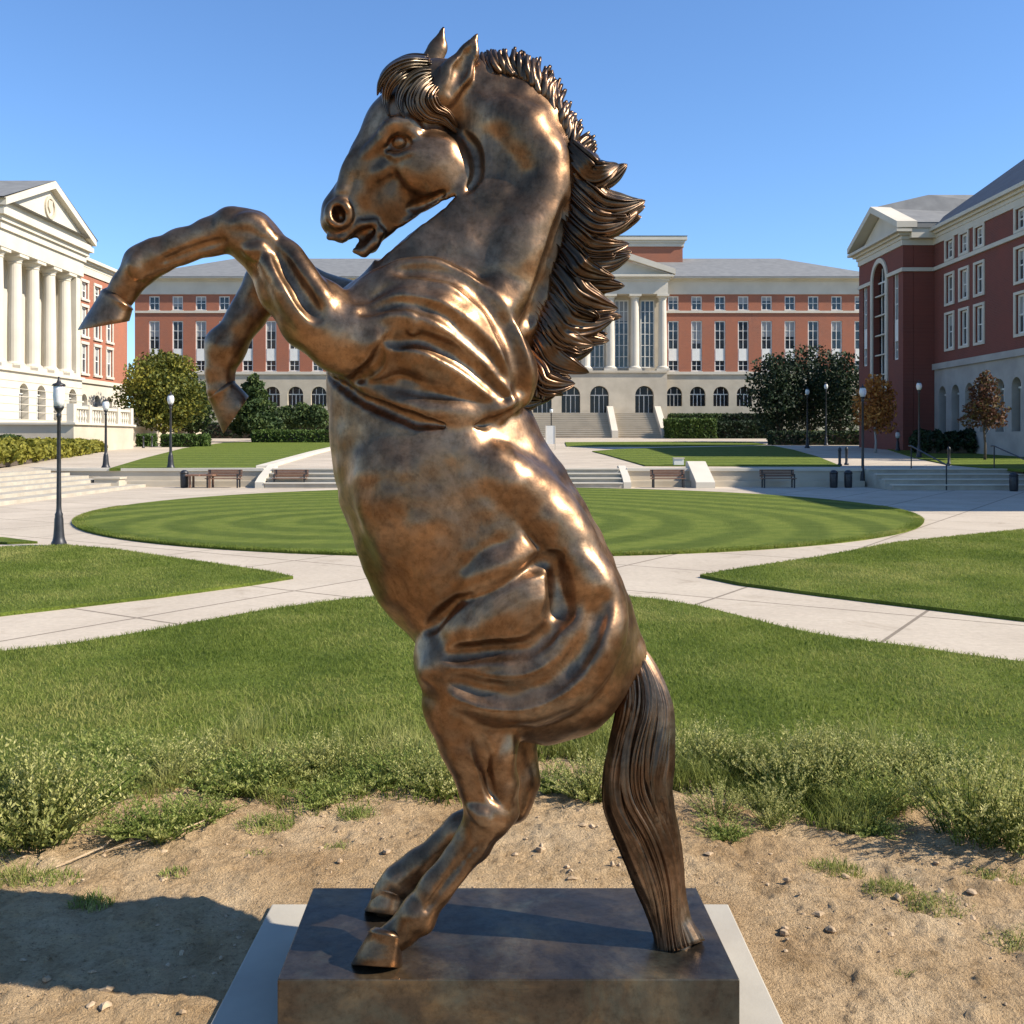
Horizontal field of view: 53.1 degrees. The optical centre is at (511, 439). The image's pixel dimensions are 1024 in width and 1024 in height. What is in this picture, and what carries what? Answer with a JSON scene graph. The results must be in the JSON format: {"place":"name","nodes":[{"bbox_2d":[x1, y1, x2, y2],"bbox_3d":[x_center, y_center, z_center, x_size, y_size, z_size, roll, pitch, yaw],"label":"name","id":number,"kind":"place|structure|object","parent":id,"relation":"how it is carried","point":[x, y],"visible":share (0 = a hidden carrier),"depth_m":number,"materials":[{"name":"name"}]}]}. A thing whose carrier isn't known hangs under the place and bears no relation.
{"place":"outdoors","nodes":[
{"label":"outdoors","id":0,"kind":"place"},
{"bbox_2d":[0,545,292,616],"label":"lawn","id":1,"kind":"structure","parent":0,"point":[53,607],"depth_m":12.51,"materials":[{"name":"plant"}]},
{"bbox_2d":[109,442,329,470],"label":"lawn","id":2,"kind":"structure","parent":0,"point":[238,455],"depth_m":52.29,"materials":[{"name":"plant"}]},
{"bbox_2d":[250,428,329,442],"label":"box hedge","id":3,"kind":"object","parent":2,"relation":"on","point":[286,435],"visible":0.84,"depth_m":79.20,"materials":[{"name":"green plant"}]},
{"bbox_2d":[0,438,974,471],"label":"terrace","id":4,"kind":"structure","parent":0,"point":[575,457],"depth_m":50.97,"materials":[{"name":"concrete"}]},
{"bbox_2d":[0,436,107,466],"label":"shrub hedge","id":5,"kind":"object","parent":4,"relation":"on","point":[14,451],"visible":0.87,"depth_m":45.23,"materials":[{"name":"green plant"}]},
{"bbox_2d":[0,181,126,421],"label":"pillared hall","id":6,"kind":"structure","parent":4,"relation":"on","point":[55,279],"depth_m":66.11,"materials":[{"name":"white stone"}]},
{"bbox_2d":[0,404,200,449],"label":"podium","id":7,"kind":"object","parent":4,"relation":"on","point":[123,429],"visible":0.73,"depth_m":59.48,"materials":[{"name":"stone"}]},
{"bbox_2d":[109,348,210,433],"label":"broadleaf tree","id":8,"kind":"object","parent":4,"relation":"on","point":[150,382],"visible":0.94,"depth_m":74.64,"materials":[{"name":"green plant"}]},
{"bbox_2d":[159,432,211,446],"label":"box hedge","id":9,"kind":"object","parent":4,"relation":"on","point":[187,440],"visible":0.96,"depth_m":68.41,"materials":[{"name":"green plant"}]},
{"bbox_2d":[176,378,216,433],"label":"broadleaf tree","id":10,"kind":"object","parent":4,"relation":"on","point":[198,425],"visible":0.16,"depth_m":83.47,"materials":[{"name":"green plant"}]},
{"bbox_2d":[228,372,285,441],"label":"conical tree","id":11,"kind":"object","parent":4,"relation":"on","point":[255,412],"visible":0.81,"depth_m":81.35,"materials":[{"name":"green plant"}]},
{"bbox_2d":[201,421,328,437],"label":"box hedge","id":12,"kind":"object","parent":4,"relation":"on","point":[213,430],"visible":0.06,"depth_m":96.12,"materials":[{"name":"green plant"}]},
{"bbox_2d":[256,447,330,467],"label":"lawn kerb","id":13,"kind":"structure","parent":4,"relation":"on","point":[289,459],"depth_m":47.32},
{"bbox_2d":[288,402,311,428],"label":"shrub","id":14,"kind":"object","parent":4,"relation":"on","point":[299,412],"visible":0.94,"depth_m":87.41,"materials":[{"name":"green plant"}]},
{"bbox_2d":[305,403,328,429],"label":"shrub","id":15,"kind":"object","parent":4,"relation":"on","point":[318,415],"visible":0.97,"depth_m":87.53,"materials":[{"name":"green plant"}]},
{"bbox_2d":[134,235,858,429],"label":"brick hall","id":16,"kind":"structure","parent":4,"relation":"on","point":[695,336],"depth_m":106.00,"materials":[{"name":"red brick"}]},
{"bbox_2d":[149,321,159,360],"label":"window","id":17,"kind":"structure","parent":16,"relation":"in","point":[154,326],"depth_m":106.17,"materials":[{"name":"glass"}]},
{"bbox_2d":[172,321,182,363],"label":"window","id":18,"kind":"structure","parent":16,"relation":"in","point":[177,326],"depth_m":106.17,"materials":[{"name":"glass"}]},
{"bbox_2d":[196,321,205,370],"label":"window","id":19,"kind":"structure","parent":16,"relation":"in","point":[200,325],"depth_m":106.17,"materials":[{"name":"glass"}]},
{"bbox_2d":[266,321,275,370],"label":"window","id":20,"kind":"structure","parent":16,"relation":"in","point":[270,325],"depth_m":106.17,"materials":[{"name":"glass"}]},
{"bbox_2d":[562,387,579,412],"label":"arched door","id":21,"kind":"structure","parent":16,"relation":"in","point":[571,397],"depth_m":105.06,"materials":[{"name":"grey glass"}]},
{"bbox_2d":[590,386,607,412],"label":"arched door","id":22,"kind":"structure","parent":16,"relation":"in","point":[598,395],"depth_m":105.06,"materials":[{"name":"grey glass"}]},
{"bbox_2d":[615,300,627,367],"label":"window","id":23,"kind":"structure","parent":16,"relation":"in","point":[621,325],"depth_m":106.01,"materials":[{"name":"glass"}]},
{"bbox_2d":[635,386,652,412],"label":"arched door","id":24,"kind":"structure","parent":16,"relation":"in","point":[643,395],"depth_m":105.06,"materials":[{"name":"grey glass"}]},
{"bbox_2d":[640,300,653,367],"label":"window","id":25,"kind":"structure","parent":16,"relation":"in","point":[646,306],"depth_m":106.01,"materials":[{"name":"glass"}]},
{"bbox_2d":[668,321,678,370],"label":"window","id":26,"kind":"structure","parent":16,"relation":"in","point":[673,326],"depth_m":106.17,"materials":[{"name":"glass"}]},
{"bbox_2d":[691,321,701,370],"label":"window","id":27,"kind":"structure","parent":16,"relation":"in","point":[696,326],"depth_m":106.17,"materials":[{"name":"glass"}]},
{"bbox_2d":[715,321,724,370],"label":"window","id":28,"kind":"structure","parent":16,"relation":"in","point":[719,325],"depth_m":106.17,"materials":[{"name":"glass"}]},
{"bbox_2d":[738,321,747,370],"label":"window","id":29,"kind":"structure","parent":16,"relation":"in","point":[742,325],"depth_m":106.17,"materials":[{"name":"glass"}]},
{"bbox_2d":[761,321,771,370],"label":"window","id":30,"kind":"structure","parent":16,"relation":"in","point":[766,326],"depth_m":106.17,"materials":[{"name":"glass"}]},
{"bbox_2d":[785,321,794,364],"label":"window","id":31,"kind":"structure","parent":16,"relation":"in","point":[789,325],"depth_m":106.17,"materials":[{"name":"glass"}]},
{"bbox_2d":[831,321,841,363],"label":"window","id":32,"kind":"structure","parent":16,"relation":"in","point":[836,326],"depth_m":106.17,"materials":[{"name":"glass"}]},
{"bbox_2d":[533,406,663,437],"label":"grand stairs","id":33,"kind":"structure","parent":4,"relation":"on","point":[609,423],"depth_m":101.45,"materials":[{"name":"stone"}]},
{"bbox_2d":[663,417,717,438],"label":"box hedge","id":34,"kind":"object","parent":4,"relation":"on","point":[690,428],"visible":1,"depth_m":94.98,"materials":[{"name":"green plant"}]},
{"bbox_2d":[592,446,840,466],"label":"lawn","id":35,"kind":"structure","parent":4,"relation":"on","point":[748,456],"depth_m":50.97,"materials":[{"name":"plant"}]},
{"bbox_2d":[714,420,774,438],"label":"box hedge","id":36,"kind":"object","parent":4,"relation":"on","point":[738,429],"visible":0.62,"depth_m":95.39,"materials":[{"name":"green plant"}]},
{"bbox_2d":[739,350,813,434],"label":"evergreen tree","id":37,"kind":"object","parent":4,"relation":"on","point":[772,400],"visible":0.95,"depth_m":78.32,"materials":[{"name":"green plant"}]},
{"bbox_2d":[767,343,838,431],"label":"evergreen tree","id":38,"kind":"object","parent":4,"relation":"on","point":[808,360],"visible":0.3,"depth_m":80.33,"materials":[{"name":"green plant"}]},
{"bbox_2d":[766,430,858,444],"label":"box hedge","id":39,"kind":"object","parent":4,"relation":"on","point":[791,437],"visible":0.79,"depth_m":73.36,"materials":[{"name":"green plant"}]},
{"bbox_2d":[802,349,858,433],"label":"evergreen tree","id":40,"kind":"object","parent":4,"relation":"on","point":[838,397],"visible":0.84,"depth_m":77.39,"materials":[{"name":"green plant"}]},
{"bbox_2d":[851,373,897,452],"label":"maple tree","id":41,"kind":"object","parent":4,"relation":"on","point":[879,407],"visible":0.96,"depth_m":57.54,"materials":[{"name":"brown plant"}]},
{"bbox_2d":[75,488,919,555],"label":"oval lawn","id":42,"kind":"structure","parent":0,"point":[640,519],"depth_m":22.11,"materials":[{"name":"plant"}]},
{"bbox_2d":[0,505,1023,621],"bbox_3d":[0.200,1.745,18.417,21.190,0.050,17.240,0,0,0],"label":"lawn grass","id":43,"kind":"structure","parent":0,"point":[919,521],"depth_m":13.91,"materials":[{"name":"plant"}]},
{"bbox_2d":[0,749,1023,1023],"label":"dirt","id":44,"kind":"structure","parent":0,"point":[810,971],"depth_m":3.93,"materials":[{"name":"soil"}]},
{"bbox_2d":[0,855,59,889],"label":"grass tuft","id":45,"kind":"object","parent":44,"relation":"on","point":[13,878],"visible":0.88,"depth_m":4.11,"materials":[{"name":"plant"}]},
{"bbox_2d":[0,743,88,822],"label":"wild shrub","id":46,"kind":"object","parent":44,"relation":"on","point":[14,799],"visible":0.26,"depth_m":4.55,"materials":[{"name":"green plant"}]},
{"bbox_2d":[22,865,83,888],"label":"grass tuft","id":47,"kind":"object","parent":44,"relation":"on","point":[52,875],"visible":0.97,"depth_m":4.10,"materials":[{"name":"green plant"}]},
{"bbox_2d":[0,722,146,854],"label":"wild shrub","id":48,"kind":"object","parent":44,"relation":"on","point":[36,825],"visible":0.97,"depth_m":4.43,"materials":[{"name":"green plant"}]},
{"bbox_2d":[4,745,156,821],"bbox_3d":[-2.036,1.609,4.819,0.683,0.323,0.751,0,0,-24],"label":"wild shrub","id":49,"kind":"object","parent":44,"relation":"on","point":[116,782],"visible":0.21,"depth_m":4.83,"materials":[{"name":"green plant"}]},
{"bbox_2d":[63,881,114,912],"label":"grass tuft","id":50,"kind":"object","parent":44,"relation":"on","point":[89,899],"visible":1,"depth_m":3.90,"materials":[{"name":"green plant"}]},
{"bbox_2d":[73,796,178,841],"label":"weed clump","id":51,"kind":"object","parent":44,"relation":"on","point":[112,833],"visible":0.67,"depth_m":4.50,"materials":[{"name":"green plant"}]},
{"bbox_2d":[98,783,222,844],"bbox_3d":[-1.552,1.660,4.532,0.519,0.216,0.571,0,0,-10],"label":"weed clump","id":52,"kind":"object","parent":44,"relation":"on","point":[168,824],"visible":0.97,"depth_m":4.50,"materials":[{"name":"green plant"}]},
{"bbox_2d":[157,787,254,824],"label":"weed clump","id":53,"kind":"object","parent":44,"relation":"on","point":[221,813],"visible":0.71,"depth_m":4.71,"materials":[{"name":"green plant"}]},
{"bbox_2d":[162,743,301,799],"bbox_3d":[-1.409,1.680,5.174,0.686,0.244,0.650,0,0,-14],"label":"weed clump","id":54,"kind":"object","parent":44,"relation":"on","point":[225,776],"visible":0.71,"depth_m":5.08,"materials":[{"name":"green plant"}]},
{"bbox_2d":[182,734,330,795],"bbox_3d":[-1.323,1.669,5.216,0.660,0.266,0.726,0,0,34],"label":"weed clump","id":55,"kind":"object","parent":44,"relation":"on","point":[261,775],"visible":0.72,"depth_m":5.18,"materials":[{"name":"green plant"}]},
{"bbox_2d":[233,808,296,834],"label":"grass tuft","id":56,"kind":"object","parent":44,"relation":"on","point":[281,821],"visible":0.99,"depth_m":4.66,"materials":[{"name":"green plant"}]},
{"bbox_2d":[269,768,370,811],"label":"weed clump","id":57,"kind":"object","parent":44,"relation":"on","point":[340,794],"visible":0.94,"depth_m":4.96,"materials":[{"name":"green plant"}]},
{"bbox_2d":[336,801,382,821],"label":"grass tuft","id":58,"kind":"object","parent":44,"relation":"on","point":[356,812],"visible":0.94,"depth_m":4.79,"materials":[{"name":"green plant"}]},
{"bbox_2d":[311,753,416,794],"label":"weed clump","id":59,"kind":"object","parent":44,"relation":"on","point":[367,775],"visible":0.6,"depth_m":5.15,"materials":[{"name":"green plant"}]},
{"bbox_2d":[344,732,448,784],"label":"weed clump","id":60,"kind":"object","parent":44,"relation":"on","point":[408,752],"visible":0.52,"depth_m":5.31,"materials":[{"name":"green plant"}]},
{"bbox_2d":[384,742,458,800],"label":"weed clump","id":61,"kind":"object","parent":44,"relation":"on","point":[431,787],"visible":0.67,"depth_m":5.08,"materials":[{"name":"green plant"}]},
{"bbox_2d":[1,782,1021,1022],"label":"pebbles","id":62,"kind":"object","parent":44,"relation":"on","point":[540,849],"visible":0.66,"depth_m":3.98,"materials":[{"name":"stone"}]},
{"bbox_2d":[538,759,581,794],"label":"weed clump","id":63,"kind":"object","parent":44,"relation":"on","point":[543,790],"visible":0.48,"depth_m":5.17,"materials":[{"name":"green plant"}]},
{"bbox_2d":[538,745,606,803],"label":"weed clump","id":64,"kind":"object","parent":44,"relation":"on","point":[590,787],"visible":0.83,"depth_m":5.05,"materials":[{"name":"green plant"}]},
{"bbox_2d":[680,775,756,820],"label":"sage bush","id":65,"kind":"object","parent":44,"relation":"on","point":[718,802],"visible":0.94,"depth_m":4.81,"materials":[{"name":"green plant"}]},
{"bbox_2d":[683,808,768,843],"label":"weed clump","id":66,"kind":"object","parent":44,"relation":"on","point":[714,828],"visible":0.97,"depth_m":4.53,"materials":[{"name":"green plant"}]},
{"bbox_2d":[734,783,804,831],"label":"sage bush","id":67,"kind":"object","parent":44,"relation":"on","point":[770,815],"visible":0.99,"depth_m":4.72,"materials":[{"name":"green plant"}]},
{"bbox_2d":[801,854,866,879],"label":"grass tuft","id":68,"kind":"object","parent":44,"relation":"on","point":[833,866],"visible":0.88,"depth_m":4.22,"materials":[{"name":"plant"}]},
{"bbox_2d":[803,762,935,813],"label":"sage bush","id":69,"kind":"object","parent":44,"relation":"on","point":[876,785],"visible":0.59,"depth_m":4.91,"materials":[{"name":"green plant"}]},
{"bbox_2d":[829,801,920,840],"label":"weed clump","id":70,"kind":"object","parent":44,"relation":"on","point":[874,829],"visible":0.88,"depth_m":4.60,"materials":[{"name":"green plant"}]},
{"bbox_2d":[860,871,919,897],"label":"grass tuft","id":71,"kind":"object","parent":44,"relation":"on","point":[899,886],"visible":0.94,"depth_m":4.01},
{"bbox_2d":[898,887,975,918],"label":"grass tuft","id":72,"kind":"object","parent":44,"relation":"on","point":[924,900],"visible":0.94,"depth_m":3.84,"materials":[{"name":"plant"}]},
{"bbox_2d":[874,737,1023,848],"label":"sage bush","id":73,"kind":"object","parent":44,"relation":"on","point":[949,805],"visible":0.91,"depth_m":4.50,"materials":[{"name":"green plant"}]},
{"bbox_2d":[915,755,1023,857],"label":"sage bush","id":74,"kind":"object","parent":44,"relation":"on","point":[1013,842],"visible":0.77,"depth_m":4.40,"materials":[{"name":"green plant"}]},
{"bbox_2d":[980,923,1023,954],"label":"grass tuft","id":75,"kind":"object","parent":44,"relation":"on","point":[1015,941],"visible":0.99,"depth_m":3.58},
{"bbox_2d":[0,487,1023,660],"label":"plaza","id":76,"kind":"structure","parent":0,"point":[674,577],"depth_m":12.80,"materials":[{"name":"concrete"}]},
{"bbox_2d":[51,377,66,544],"bbox_3d":[-7.646,0.380,17.280,0.248,2.880,0.248,0,0,0],"label":"street lamp","id":77,"kind":"object","parent":76,"relation":"on","point":[58,406],"visible":0.94,"depth_m":17.24,"materials":[{"name":"black metal"}]},
{"bbox_2d":[0,470,145,505],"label":"stone steps","id":78,"kind":"structure","parent":76,"relation":"on","point":[16,487],"depth_m":34.13,"materials":[{"name":"stone"}]},
{"bbox_2d":[34,468,264,486],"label":"terrace wall","id":79,"kind":"structure","parent":76,"relation":"on","point":[159,477],"depth_m":39.25,"materials":[{"name":"stone"}]},
{"bbox_2d":[264,468,622,487],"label":"stone steps","id":80,"kind":"structure","parent":76,"relation":"on","point":[579,478],"depth_m":38.24,"materials":[{"name":"stone"}]},
{"bbox_2d":[627,468,690,486],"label":"terrace wall","id":81,"kind":"structure","parent":76,"relation":"on","point":[640,477],"depth_m":39.19,"materials":[{"name":"stone"}]},
{"bbox_2d":[686,461,714,487],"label":"cheek block","id":82,"kind":"structure","parent":76,"relation":"on","point":[700,475],"depth_m":38.56,"materials":[{"name":"concrete"}]},
{"bbox_2d":[709,468,864,486],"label":"terrace wall","id":83,"kind":"structure","parent":76,"relation":"on","point":[751,477],"depth_m":39.19,"materials":[{"name":"stone"}]},
{"bbox_2d":[864,468,1023,489],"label":"stone steps","id":84,"kind":"structure","parent":76,"relation":"on","point":[935,478],"depth_m":37.86,"materials":[{"name":"stone"}]},
{"bbox_2d":[0,594,1023,858],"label":"lawn","id":85,"kind":"structure","parent":0,"point":[765,712],"depth_m":7.43,"materials":[{"name":"plant"}]},
{"bbox_2d":[43,724,138,760],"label":"weed clump","id":86,"kind":"object","parent":85,"relation":"on","point":[93,744],"visible":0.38,"depth_m":5.75,"materials":[{"name":"green plant"}]},
{"bbox_2d":[69,725,172,770],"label":"weed clump","id":87,"kind":"object","parent":85,"relation":"on","point":[123,749],"visible":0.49,"depth_m":5.60,"materials":[{"name":"green plant"}]},
{"bbox_2d":[106,726,233,782],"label":"weed clump","id":88,"kind":"object","parent":85,"relation":"on","point":[159,755],"visible":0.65,"depth_m":5.34,"materials":[{"name":"green plant"}]},
{"bbox_2d":[262,726,368,781],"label":"weed clump","id":89,"kind":"object","parent":85,"relation":"on","point":[324,761],"visible":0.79,"depth_m":5.39,"materials":[{"name":"green plant"}]},
{"bbox_2d":[0,678,1023,834],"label":"rough grass","id":90,"kind":"structure","parent":85,"relation":"on","point":[705,773],"depth_m":5.38,"materials":[{"name":"plant"}]},
{"bbox_2d":[675,714,760,771],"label":"sage bush","id":91,"kind":"object","parent":85,"relation":"on","point":[716,739],"visible":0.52,"depth_m":5.52,"materials":[{"name":"green plant"}]},
{"bbox_2d":[698,728,794,783],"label":"sage bush","id":92,"kind":"object","parent":85,"relation":"on","point":[755,749],"visible":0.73,"depth_m":5.39,"materials":[{"name":"green plant"}]},
{"bbox_2d":[735,737,850,805],"bbox_3d":[1.355,1.637,5.053,0.498,0.329,0.515,0,0,-10],"label":"sage bush","id":93,"kind":"object","parent":85,"relation":"on","point":[788,774],"visible":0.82,"depth_m":5.04,"materials":[{"name":"green plant"}]},
{"bbox_2d":[753,718,869,782],"bbox_3d":[1.571,1.630,5.340,0.498,0.343,0.515,0,0,-27],"label":"sage bush","id":94,"kind":"object","parent":85,"relation":"on","point":[816,746],"visible":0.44,"depth_m":5.32,"materials":[{"name":"green plant"}]},
{"bbox_2d":[763,715,890,795],"bbox_3d":[1.581,1.604,5.206,0.591,0.394,0.612,0,0,9],"label":"sage bush","id":95,"kind":"object","parent":85,"relation":"on","point":[828,757],"visible":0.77,"depth_m":5.19,"materials":[{"name":"green plant"}]},
{"bbox_2d":[835,725,967,790],"bbox_3d":[2.024,1.650,5.286,0.701,0.303,0.694,0,0,-12],"label":"sage bush","id":96,"kind":"object","parent":85,"relation":"on","point":[904,753],"visible":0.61,"depth_m":5.28,"materials":[{"name":"green plant"}]},
{"bbox_2d":[885,730,997,777],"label":"sage bush","id":97,"kind":"object","parent":85,"relation":"on","point":[942,747],"visible":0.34,"depth_m":5.47,"materials":[{"name":"green plant"}]},
{"bbox_2d":[0,0,1023,406],"label":"sky","id":98,"kind":"structure","parent":0,"point":[744,129],"materials":[{"name":"blue"}]},
{"bbox_2d":[565,442,765,446],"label":"strip lawn","id":99,"kind":"structure","parent":0,"point":[622,444],"depth_m":73.16,"materials":[{"name":"plant"}]},
{"bbox_2d":[887,449,1023,471],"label":"side lawn","id":100,"kind":"structure","parent":0,"point":[1008,463],"depth_m":46.96,"materials":[{"name":"plant"}]},
{"bbox_2d":[908,427,978,452],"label":"box hedge","id":101,"kind":"object","parent":100,"relation":"on","point":[938,441],"visible":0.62,"depth_m":55.42,"materials":[{"name":"green plant"}]},
{"bbox_2d":[957,370,1011,459],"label":"maple tree","id":102,"kind":"object","parent":100,"relation":"on","point":[989,416],"visible":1,"depth_m":46.80,"materials":[{"name":"brown plant"}]},
{"label":"ground","id":103,"kind":"structure","parent":0,"visible":0},
{"bbox_2d":[847,159,1023,456],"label":"brick building","id":104,"kind":"structure","parent":103,"relation":"on","point":[940,287],"depth_m":59.47,"materials":[{"name":"brick"}]},
{"bbox_2d":[878,268,884,390],"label":"great window","id":105,"kind":"structure","parent":104,"relation":"in","point":[882,277],"depth_m":65.01,"materials":[{"name":"grey glass"}]},
{"label":"bare soil","id":106,"kind":"structure","parent":0,"visible":0},
{"bbox_2d":[211,904,782,1023],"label":"concrete pad","id":107,"kind":"object","parent":106,"relation":"on","point":[251,996],"visible":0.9,"depth_m":3.36,"materials":[{"name":"concrete"}]},
{"bbox_2d":[278,888,738,1023],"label":"bronze plinth","id":108,"kind":"structure","parent":107,"relation":"on","point":[535,956],"depth_m":3.05,"materials":[{"name":"metal"}]},
{"bbox_2d":[78,27,704,967],"bbox_3d":[-0.348,0.148,3.262,1.904,2.971,0.692,0,0,0],"label":"horse statue","id":109,"kind":"object","parent":108,"relation":"on","point":[454,341],"visible":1,"depth_m":3.05,"materials":[{"name":"brown metal"}]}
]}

